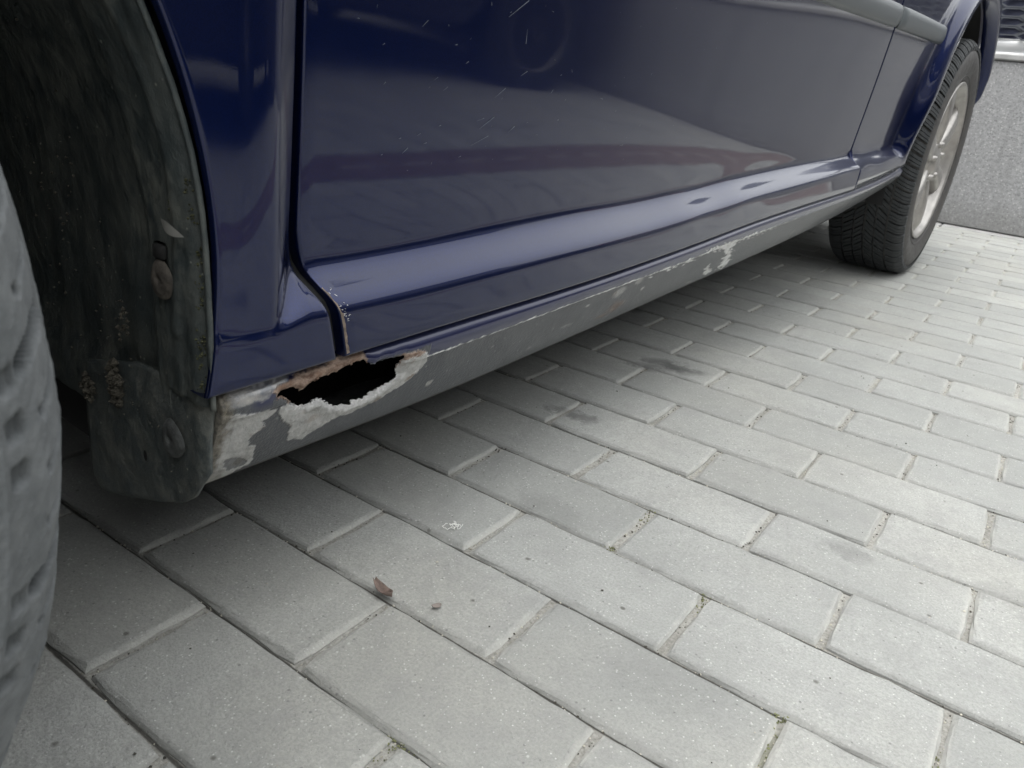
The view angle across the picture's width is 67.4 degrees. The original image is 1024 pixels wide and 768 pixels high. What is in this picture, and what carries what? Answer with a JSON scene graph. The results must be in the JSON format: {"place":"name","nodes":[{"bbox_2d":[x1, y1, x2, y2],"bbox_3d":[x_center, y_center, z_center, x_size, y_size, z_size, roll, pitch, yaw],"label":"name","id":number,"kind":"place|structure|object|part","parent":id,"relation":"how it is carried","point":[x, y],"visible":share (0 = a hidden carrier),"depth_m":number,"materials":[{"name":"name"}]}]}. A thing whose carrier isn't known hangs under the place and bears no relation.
{"place":"outdoors","nodes":[
{"label":"outdoors","id":0,"kind":"place"},
{"bbox_2d":[442,521,462,529],"bbox_3d":[-0.057,0.138,0.746,0.016,0.002,0.018,20,26,30],"label":"lint thread","id":1,"kind":"object","parent":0,"point":[454,523],"visible":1,"depth_m":0.75},
{"bbox_2d":[1,220,1023,767],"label":"pavement","id":2,"kind":"structure","parent":0,"point":[765,508],"depth_m":0.71,"materials":[{"name":"grey concrete"}]},
{"bbox_2d":[373,577,392,596],"bbox_3d":[-0.107,0.170,0.640,0.010,0.010,0.027,-13,29,-40],"label":"dead leaf","id":3,"kind":"object","parent":2,"relation":"on","point":[382,588],"visible":1,"depth_m":0.64,"materials":[{"name":"brown plant"}]},
{"bbox_2d":[432,603,441,607],"bbox_3d":[-0.062,0.183,0.633,0.008,0.002,0.006,-3,24,-23],"label":"leaf scrap","id":4,"kind":"object","parent":2,"relation":"on","point":[436,605],"visible":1,"depth_m":0.63,"materials":[{"name":"brown plant"}]},
{"bbox_2d":[0,0,1001,767],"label":"blue car","id":5,"kind":"object","parent":2,"relation":"on","point":[238,234],"visible":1,"depth_m":0.57,"materials":[{"name":"paint"}]},
{"label":"front door","id":6,"kind":"part","parent":5,"relation":"part of","materials":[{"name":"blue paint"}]},
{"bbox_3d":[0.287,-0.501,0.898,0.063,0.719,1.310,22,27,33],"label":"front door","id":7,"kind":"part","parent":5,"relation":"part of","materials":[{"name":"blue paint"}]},
{"bbox_2d":[938,222,1023,237],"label":"ground","id":8,"kind":"structure","parent":0,"point":[978,229],"depth_m":3.42,"materials":[{"name":"grey concrete"}]},
{"bbox_2d":[937,53,1023,236],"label":"granite wall","id":9,"kind":"structure","parent":8,"relation":"on","point":[986,191],"depth_m":3.18,"materials":[{"name":"stone"}]},
{"bbox_2d":[996,0,1023,54],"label":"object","id":10,"kind":"object","parent":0,"point":[1011,37],"visible":0.09,"depth_m":3.31,"materials":[{"name":"silver metal"}]}
]}

